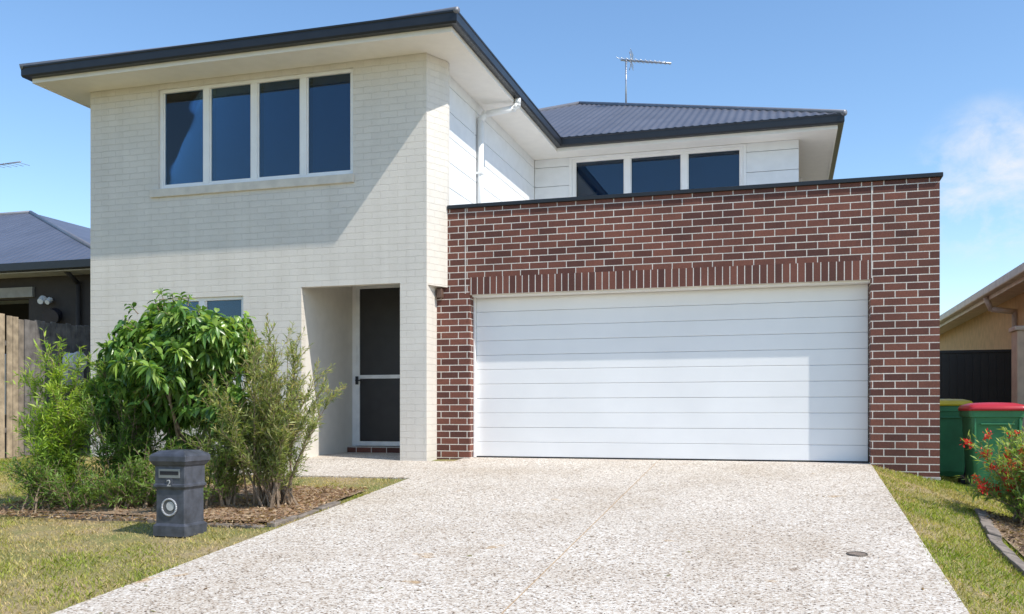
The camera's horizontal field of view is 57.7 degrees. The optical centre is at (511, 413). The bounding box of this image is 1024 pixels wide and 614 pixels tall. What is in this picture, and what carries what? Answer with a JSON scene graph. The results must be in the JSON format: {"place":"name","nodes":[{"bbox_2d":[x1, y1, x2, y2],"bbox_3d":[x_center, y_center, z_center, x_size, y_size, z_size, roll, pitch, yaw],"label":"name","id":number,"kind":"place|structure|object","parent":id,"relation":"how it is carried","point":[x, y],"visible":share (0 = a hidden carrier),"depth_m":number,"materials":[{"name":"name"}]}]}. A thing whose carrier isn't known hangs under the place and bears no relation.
{"place":"outdoors","nodes":[
{"label":"outdoors","id":0,"kind":"place"},
{"bbox_2d":[211,453,453,478],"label":"entry path","id":1,"kind":"structure","parent":0,"point":[368,465],"depth_m":11.42,"materials":[{"name":"beige concrete"}]},
{"bbox_2d":[52,457,969,613],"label":"driveway","id":2,"kind":"structure","parent":0,"point":[551,546],"depth_m":6.58,"materials":[{"name":"beige concrete"}]},
{"bbox_2d":[99,465,923,612],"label":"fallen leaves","id":3,"kind":"object","parent":2,"relation":"on","point":[420,589],"visible":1,"depth_m":5.86,"materials":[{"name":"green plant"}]},
{"bbox_2d":[846,551,867,556],"bbox_3d":[2.336,0.956,6.286,0.142,0.023,0.142,0,0,16],"label":"drain cover","id":4,"kind":"object","parent":2,"relation":"on","point":[856,553],"visible":1,"depth_m":6.28,"materials":[{"name":"metal"}]},
{"bbox_2d":[0,451,1023,613],"bbox_3d":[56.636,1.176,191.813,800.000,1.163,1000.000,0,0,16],"label":"ground","id":5,"kind":"structure","parent":0,"point":[17,531],"depth_m":7.12,"materials":[{"name":"green plant"}]},
{"bbox_2d":[5,354,5,454],"bbox_3d":[-7.757,-0.095,13.934,0.730,1.550,0.365,0,0,16],"label":"air conditioner","id":6,"kind":"object","parent":5,"relation":"on","point":[5,402],"visible":0.11,"depth_m":13.68,"materials":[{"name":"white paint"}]},
{"bbox_2d":[0,303,28,353],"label":"garage recess","id":7,"kind":"object","parent":5,"relation":"on","point":[20,311],"visible":0.09,"depth_m":22.29,"materials":[{"name":"black"}]},
{"bbox_2d":[0,313,89,459],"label":"timber fence","id":8,"kind":"object","parent":5,"relation":"on","point":[18,343],"visible":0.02,"depth_m":13.59,"materials":[{"name":"brown wood"}]},
{"bbox_2d":[62,351,86,385],"bbox_3d":[-6.777,-0.684,14.357,0.250,0.528,0.340,0,0,16],"label":"hose reel","id":9,"kind":"object","parent":8,"relation":"attached to","point":[72,364],"visible":0.44,"depth_m":14.26,"materials":[{"name":"white paint"}]},
{"bbox_2d":[0,274,89,325],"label":"walls","id":10,"kind":"structure","parent":5,"relation":"on","point":[60,291],"depth_m":18.28,"materials":[{"name":"grey paint"}]},
{"bbox_2d":[0,287,34,298],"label":"beam","id":11,"kind":"structure","parent":10,"relation":"attached to","point":[20,292],"depth_m":18.48,"materials":[{"name":"grey wood"}]},
{"bbox_2d":[0,268,89,303],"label":"soffit boards","id":12,"kind":"object","parent":10,"relation":"on","point":[42,273],"depth_m":18.10,"materials":[{"name":"beige wood"}]},
{"bbox_2d":[0,259,89,272],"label":"gutter","id":13,"kind":"object","parent":12,"relation":"on","point":[46,265],"depth_m":17.61,"materials":[{"name":"grey metal"}]},
{"bbox_2d":[0,213,89,272],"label":"roof slopes","id":14,"kind":"structure","parent":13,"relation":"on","point":[26,237],"depth_m":19.56,"materials":[{"name":"grey metal"}]},
{"bbox_2d":[0,161,29,167],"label":"tv antenna","id":15,"kind":"object","parent":14,"relation":"attached to","point":[3,164],"visible":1,"depth_m":24.02,"materials":[{"name":"metal"}]},
{"bbox_2d":[0,210,89,247],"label":"ridge caps","id":16,"kind":"object","parent":14,"relation":"attached to","point":[71,235],"visible":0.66,"depth_m":20.66,"materials":[{"name":"grey metal"}]},
{"bbox_2d":[37,295,52,303],"bbox_3d":[-9.166,-2.216,18.207,0.299,0.189,0.185,0,0,16],"label":"flood lamp","id":17,"kind":"object","parent":10,"relation":"attached to","point":[42,299],"visible":1,"depth_m":18.17,"materials":[{"name":"white paint"}]},
{"bbox_2d":[43,308,62,322],"bbox_3d":[-8.975,-1.895,18.160,0.300,0.341,0.272,0,0,-1],"label":"round wall lamp","id":18,"kind":"object","parent":10,"relation":"attached to","point":[53,315],"visible":0.85,"depth_m":18.07,"materials":[{"name":"black metal"}]},
{"bbox_2d":[64,269,80,325],"bbox_3d":[-8.476,-1.089,17.909,0.088,3.338,0.396,0,0,16],"label":"downpipe","id":19,"kind":"object","parent":10,"relation":"attached to","point":[73,278],"visible":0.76,"depth_m":18.02,"materials":[{"name":"black metal"}]},
{"bbox_2d":[149,449,209,537],"bbox_3d":[-2.705,0.646,7.576,0.340,0.690,0.340,0,0,16],"label":"letterbox","id":20,"kind":"object","parent":5,"relation":"on","point":[180,484],"visible":1,"depth_m":7.46,"materials":[{"name":"grey concrete"}]},
{"bbox_2d":[0,483,368,528],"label":"garden bed","id":21,"kind":"object","parent":5,"relation":"on","point":[309,499],"visible":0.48,"depth_m":8.51,"materials":[{"name":"brown soil"}]},
{"bbox_2d":[1,447,82,517],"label":"shrub","id":22,"kind":"object","parent":21,"relation":"on","point":[35,498],"visible":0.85,"depth_m":8.67,"materials":[{"name":"green plant"}]},
{"bbox_2d":[5,327,103,505],"bbox_3d":[-4.397,0.052,9.034,1.015,1.781,1.137,0,0,16],"label":"feathery shrub","id":23,"kind":"object","parent":21,"relation":"on","point":[50,427],"visible":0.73,"depth_m":8.87,"materials":[{"name":"green plant"}]},
{"bbox_2d":[22,449,117,510],"bbox_3d":[-4.077,0.653,8.659,0.849,0.621,0.824,0,0,32],"label":"shrub","id":24,"kind":"object","parent":21,"relation":"on","point":[80,497],"visible":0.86,"depth_m":8.63,"materials":[{"name":"green plant"}]},
{"bbox_2d":[62,347,172,503],"bbox_3d":[-3.743,0.112,9.065,0.825,1.630,1.110,0,0,37],"label":"feathery shrub","id":25,"kind":"object","parent":21,"relation":"on","point":[118,446],"visible":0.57,"depth_m":8.90,"materials":[{"name":"green plant"}]},
{"bbox_2d":[79,441,155,514],"bbox_3d":[-3.608,0.604,8.646,0.634,0.712,0.864,0,0,16],"label":"shrub","id":26,"kind":"object","parent":21,"relation":"on","point":[126,493],"visible":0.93,"depth_m":8.58,"materials":[{"name":"green plant"}]},
{"bbox_2d":[118,430,189,507],"bbox_3d":[-3.401,0.545,8.828,0.685,0.784,0.790,0,0,-13],"label":"shrub","id":27,"kind":"object","parent":21,"relation":"on","point":[149,494],"visible":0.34,"depth_m":8.66,"materials":[{"name":"green plant"}]},
{"bbox_2d":[70,288,285,477],"bbox_3d":[-3.163,-0.160,9.055,1.511,2.158,2.184,0,0,-44],"label":"broadleaf tree","id":28,"kind":"object","parent":21,"relation":"on","point":[175,361],"visible":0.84,"depth_m":8.77,"materials":[{"name":"green plant"}]},
{"bbox_2d":[137,461,225,499],"bbox_3d":[-3.016,0.684,8.459,0.801,0.549,0.747,0,0,-16],"label":"shrub","id":29,"kind":"object","parent":21,"relation":"on","point":[154,489],"visible":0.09,"depth_m":8.37,"materials":[{"name":"green plant"}]},
{"bbox_2d":[177,366,256,508],"bbox_3d":[-2.729,0.239,8.729,0.852,1.384,0.946,0,0,-4],"label":"bottlebrush shrub","id":30,"kind":"object","parent":21,"relation":"on","point":[226,476],"visible":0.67,"depth_m":8.62,"materials":[{"name":"green plant"}]},
{"bbox_2d":[194,313,346,508],"bbox_3d":[-2.252,0.002,8.766,1.435,1.838,1.415,0,0,-15],"label":"bottlebrush shrub","id":31,"kind":"object","parent":21,"relation":"on","point":[272,439],"visible":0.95,"depth_m":8.51,"materials":[{"name":"green plant"}]},
{"bbox_2d":[90,52,429,460],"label":"front wall","id":32,"kind":"structure","parent":5,"relation":"on","point":[274,254],"depth_m":12.41,"materials":[{"name":"brick"}]},
{"bbox_2d":[167,301,211,314],"bbox_3d":[-4.210,-0.985,13.023,1.450,1.330,0.305,0,0,16],"label":"window interior","id":33,"kind":"object","parent":32,"relation":"attached to","point":[209,305],"depth_m":13.18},
{"bbox_2d":[174,300,240,375],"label":"window blinds","id":34,"kind":"object","parent":33,"relation":"attached to","point":[231,308],"depth_m":12.83,"materials":[{"name":"blue glass"}]},
{"bbox_2d":[160,296,242,381],"bbox_3d":[-4.267,-1.005,12.828,1.350,1.170,0.060,0,0,16],"label":"window frame","id":35,"kind":"object","parent":32,"relation":"attached to","point":[203,301],"visible":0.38,"depth_m":12.76,"materials":[{"name":"white metal"}]},
{"bbox_2d":[150,173,353,388],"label":"window sills","id":36,"kind":"structure","parent":32,"relation":"attached to","point":[261,185],"depth_m":12.49,"materials":[{"name":"white concrete"}]},
{"bbox_2d":[160,68,352,188],"bbox_3d":[-3.485,-3.815,12.598,2.980,1.390,0.060,0,0,16],"label":"window frame","id":37,"kind":"object","parent":32,"relation":"attached to","point":[255,129],"visible":0.98,"depth_m":12.57,"materials":[{"name":"white metal"}]},
{"bbox_2d":[166,73,347,184],"bbox_3d":[-3.483,-3.815,12.604,2.890,1.300,0.004,0,0,16],"label":"window glass","id":38,"kind":"object","parent":37,"relation":"attached to","point":[184,112],"visible":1,"depth_m":12.95,"materials":[{"name":"blue glass"}]},
{"bbox_2d":[212,78,312,180],"bbox_3d":[-3.428,-3.795,12.792,3.080,1.550,0.305,0,0,16],"label":"window interior","id":39,"kind":"object","parent":32,"relation":"attached to","point":[262,130],"depth_m":12.94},
{"bbox_2d":[176,74,349,183],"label":"window blinds","id":40,"kind":"object","parent":39,"relation":"attached to","point":[331,123],"depth_m":12.60,"materials":[{"name":"blue fabric"}]},
{"bbox_2d":[428,54,448,287],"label":"corner pier","id":41,"kind":"structure","parent":32,"relation":"attached to","point":[438,135],"depth_m":12.00,"materials":[{"name":"paint"}]},
{"bbox_2d":[306,286,351,457],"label":"porch walls","id":42,"kind":"structure","parent":5,"relation":"on","point":[329,322],"depth_m":13.14,"materials":[{"name":"white paint"}]},
{"bbox_2d":[352,286,355,445],"bbox_3d":[-1.852,-0.740,13.659,1.048,2.460,0.090,0,0,16],"label":"door frame","id":43,"kind":"object","parent":42,"relation":"attached to","point":[353,365],"visible":0.15,"depth_m":13.76,"materials":[{"name":"white metal"}]},
{"bbox_2d":[356,284,399,445],"bbox_3d":[-1.869,-0.705,13.606,0.900,2.370,0.040,0,0,16],"label":"screen door frame","id":44,"kind":"object","parent":43,"relation":"attached to","point":[374,443],"visible":0.43,"depth_m":13.70,"materials":[{"name":"white metal"}]},
{"bbox_2d":[355,376,362,384],"bbox_3d":[-2.241,-0.480,13.659,0.115,0.120,0.070,0,0,16],"label":"door handle","id":45,"kind":"object","parent":44,"relation":"attached to","point":[356,380],"visible":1,"depth_m":13.65,"materials":[{"name":"black metal"}]},
{"bbox_2d":[360,287,399,441],"bbox_3d":[-1.868,-0.708,13.608,0.780,2.245,0.015,0,0,16],"label":"screen door mesh","id":46,"kind":"object","parent":44,"relation":"in","point":[379,355],"depth_m":13.62,"materials":[{"name":"black metal"}]},
{"bbox_2d":[347,446,399,452],"bbox_3d":[-1.703,0.561,13.523,1.405,0.138,0.255,0,0,16],"label":"door step","id":47,"kind":"object","parent":5,"relation":"on","point":[371,449],"depth_m":13.50,"materials":[{"name":"brown brick"}]},
{"bbox_2d":[430,286,436,460],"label":"side walls","id":48,"kind":"structure","parent":5,"relation":"on","point":[433,373],"depth_m":12.05,"materials":[{"name":"brick"}]},
{"bbox_2d":[37,32,835,180],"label":"soffits","id":49,"kind":"object","parent":48,"relation":"on","point":[468,74],"visible":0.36,"depth_m":12.90,"materials":[{"name":"paint"}]},
{"bbox_2d":[32,26,837,179],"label":"fascia","id":50,"kind":"structure","parent":49,"relation":"on","point":[462,42],"depth_m":12.49,"materials":[{"name":"paint"}]},
{"bbox_2d":[21,10,844,179],"bbox_3d":[0.818,-4.710,19.085,11.040,0.150,16.330,0,0,16],"label":"gutter","id":51,"kind":"object","parent":50,"relation":"attached to","point":[466,32],"visible":0.58,"depth_m":12.37,"materials":[{"name":"grey metal"}]},
{"bbox_2d":[568,116,798,136],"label":"roof main slopes","id":52,"kind":"structure","parent":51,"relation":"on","point":[684,126],"depth_m":19.73,"materials":[{"name":"metal"}]},
{"bbox_2d":[19,7,846,115],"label":"ridge caps","id":53,"kind":"object","parent":52,"relation":"attached to","point":[457,11],"visible":0.36,"depth_m":16.34,"materials":[{"name":"grey metal"}]},
{"bbox_2d":[616,49,670,102],"bbox_3d":[2.888,-7.193,19.956,1.163,1.246,0.594,0,0,25],"label":"tv antenna","id":54,"kind":"object","parent":52,"relation":"attached to","point":[631,60],"visible":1,"depth_m":20.07,"materials":[{"name":"metal"}]},
{"bbox_2d":[541,104,836,136],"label":"roof","id":55,"kind":"structure","parent":52,"relation":"on","point":[578,120],"depth_m":17.12,"materials":[{"name":"metal"}]},
{"bbox_2d":[437,177,939,476],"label":"garage brick wall","id":56,"kind":"structure","parent":5,"relation":"on","point":[811,224],"depth_m":11.00,"materials":[{"name":"brown brick"}]},
{"bbox_2d":[437,288,443,297],"bbox_3d":[-0.936,-1.560,12.103,0.070,0.120,0.085,0,0,16],"label":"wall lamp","id":57,"kind":"object","parent":56,"relation":"attached to","point":[440,292],"visible":1,"depth_m":12.06,"materials":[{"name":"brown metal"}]},
{"bbox_2d":[534,149,794,198],"bbox_3d":[4.007,-3.455,17.885,4.251,2.270,15.143,0,0,42],"label":"wall cladding backing","id":58,"kind":"object","parent":56,"relation":"on","point":[566,166],"depth_m":16.93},
{"bbox_2d":[477,98,520,202],"bbox_3d":[-0.192,-3.505,13.704,0.642,2.270,0.098,0,0,2],"label":"downpipe","id":59,"kind":"object","parent":58,"relation":"attached to","point":[484,115],"visible":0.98,"depth_m":13.67,"materials":[{"name":"white metal"}]},
{"bbox_2d":[577,154,689,196],"bbox_3d":[2.581,-3.865,16.492,3.090,1.490,0.305,0,0,16],"label":"window interior","id":60,"kind":"object","parent":58,"relation":"attached to","point":[632,175],"depth_m":16.75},
{"bbox_2d":[578,151,738,196],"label":"window panes","id":61,"kind":"object","parent":60,"relation":"attached to","point":[707,170],"depth_m":16.38,"materials":[{"name":"blue glass"}]},
{"bbox_2d":[572,146,742,196],"bbox_3d":[2.523,-3.885,16.297,2.990,1.330,0.060,0,0,16],"label":"window frame","id":62,"kind":"object","parent":58,"relation":"attached to","point":[684,169],"visible":0.39,"depth_m":16.25,"materials":[{"name":"white metal"}]},
{"bbox_2d":[569,144,746,196],"bbox_3d":[2.516,-3.877,16.274,3.090,1.415,0.080,0,0,16],"label":"window surround","id":63,"kind":"object","parent":58,"relation":"attached to","point":[660,151],"visible":0.62,"depth_m":16.22,"materials":[{"name":"white paint"}]},
{"bbox_2d":[465,182,871,293],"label":"control joints","id":64,"kind":"object","parent":56,"relation":"attached to","point":[871,240],"visible":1,"depth_m":10.65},
{"bbox_2d":[470,260,870,295],"bbox_3d":[1.798,-1.643,11.395,4.865,0.223,0.104,0,0,16],"label":"soldier course","id":65,"kind":"object","parent":56,"relation":"attached to","point":[739,275],"visible":1,"depth_m":11.28,"materials":[{"name":"brick"}]},
{"bbox_2d":[472,280,869,456],"bbox_3d":[1.831,-0.475,11.510,4.862,2.111,0.235,0,0,16],"label":"garage door trim","id":66,"kind":"structure","parent":56,"relation":"attached to","point":[475,297],"depth_m":11.73,"materials":[{"name":"white metal"}]},
{"bbox_2d":[447,172,942,209],"bbox_3d":[2.039,-2.681,11.399,5.925,0.048,0.300,0,0,16],"label":"parapet cap","id":67,"kind":"object","parent":56,"relation":"on","point":[742,187],"visible":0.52,"depth_m":11.16,"materials":[{"name":"grey metal"}]},
{"bbox_2d":[924,477,940,480],"bbox_3d":[4.506,0.951,10.671,0.730,0.459,0.260,0,0,16],"label":"wall footing","id":68,"kind":"object","parent":5,"relation":"on","point":[937,478],"depth_m":10.46,"materials":[{"name":"concrete"}]},
{"bbox_2d":[940,399,972,476],"bbox_3d":[5.767,0.336,12.397,0.600,1.051,0.795,0,0,16],"label":"wheelie bin","id":69,"kind":"object","parent":5,"relation":"on","point":[952,459],"visible":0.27,"depth_m":12.10,"materials":[{"name":"green plastic"}]},
{"bbox_2d":[940,349,1010,402],"bbox_3d":[7.456,-0.010,15.542,2.180,2.080,0.065,0,0,16],"label":"metal fence","id":70,"kind":"object","parent":5,"relation":"on","point":[978,376],"visible":0.2,"depth_m":15.45,"materials":[{"name":"black metal"}]},
{"bbox_2d":[940,293,1023,350],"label":"walls","id":71,"kind":"structure","parent":5,"relation":"on","point":[987,330],"depth_m":18.62,"materials":[{"name":"beige paint"}]},
{"bbox_2d":[940,281,1023,334],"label":"soffit boards","id":72,"kind":"object","parent":71,"relation":"on","point":[1012,292],"visible":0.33,"depth_m":17.95,"materials":[{"name":"beige wood"}]},
{"bbox_2d":[983,296,1017,326],"bbox_3d":[8.542,-0.539,16.246,0.557,3.038,0.100,0,0,16],"label":"eave pipe","id":73,"kind":"object","parent":71,"relation":"attached to","point":[990,307],"visible":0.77,"depth_m":16.20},
{"bbox_2d":[958,402,1023,492],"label":"wheelie bin","id":74,"kind":"object","parent":5,"relation":"on","point":[979,418],"visible":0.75,"depth_m":10.38,"materials":[{"name":"green plastic"}]},
{"bbox_2d":[974,508,1023,576],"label":"flower bed","id":75,"kind":"object","parent":5,"relation":"on","point":[996,527],"visible":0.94,"depth_m":7.60,"materials":[{"name":"soil"},{"name":"mulch"},{"name":"concrete"}]},
{"bbox_2d":[956,422,1023,524],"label":"red flowering shrub","id":76,"kind":"object","parent":75,"relation":"on","point":[1009,478],"visible":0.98,"depth_m":8.39,"materials":[{"name":"green plant"}]},
{"bbox_2d":[1011,330,1023,463],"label":"post","id":77,"kind":"object","parent":5,"relation":"on","point":[1017,367],"visible":0.45,"depth_m":12.58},
{"bbox_2d":[1009,326,1023,332],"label":"capstone","id":78,"kind":"object","parent":77,"relation":"on","point":[1014,329],"visible":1,"depth_m":12.56,"materials":[{"name":"beige"}]},
{"bbox_2d":[0,0,1023,314],"label":"sky","id":79,"kind":"structure","parent":0,"point":[923,86],"materials":[{"name":"blue"}]},
{"bbox_2d":[449,75,798,204],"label":"wall cladding","id":80,"kind":"structure","parent":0,"point":[509,167],"depth_m":15.18,"materials":[{"name":"paint"}]},
{"bbox_2d":[477,284,867,460],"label":"garage door panels","id":81,"kind":"object","parent":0,"point":[617,398],"visible":1,"depth_m":11.50,"materials":[{"name":"white metal"}]},
{"bbox_2d":[477,456,867,462],"bbox_3d":[1.856,0.576,11.576,4.833,0.018,0.034,0,0,16],"label":"garage door seal","id":82,"kind":"object","parent":81,"relation":"attached to","point":[677,459],"visible":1,"depth_m":11.50,"materials":[{"name":"black rubber"}]},
{"bbox_2d":[477,312,867,444],"bbox_3d":[1.865,-0.470,11.607,4.833,2.100,0.030,0,0,16],"label":"garage door backing","id":83,"kind":"object","parent":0,"point":[663,382],"visible":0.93,"depth_m":11.56,"materials":[{"name":"white metal"}]},
{"bbox_2d":[868,284,868,451],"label":"garage side wall","id":84,"kind":"structure","parent":0,"point":[868,367],"depth_m":18.02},
{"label":"roof slopes","id":85,"kind":"object","parent":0,"visible":0},
{"bbox_2d":[940,276,1023,326],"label":"fascia board","id":86,"kind":"object","parent":85,"relation":"attached to","point":[1003,289],"visible":0.11,"depth_m":16.64,"materials":[{"name":"beige wood"}]},
{"bbox_2d":[940,263,1023,323],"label":"gutter","id":87,"kind":"object","parent":86,"relation":"attached to","point":[1011,276],"visible":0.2,"depth_m":15.95,"materials":[{"name":"grey metal"}]}
]}

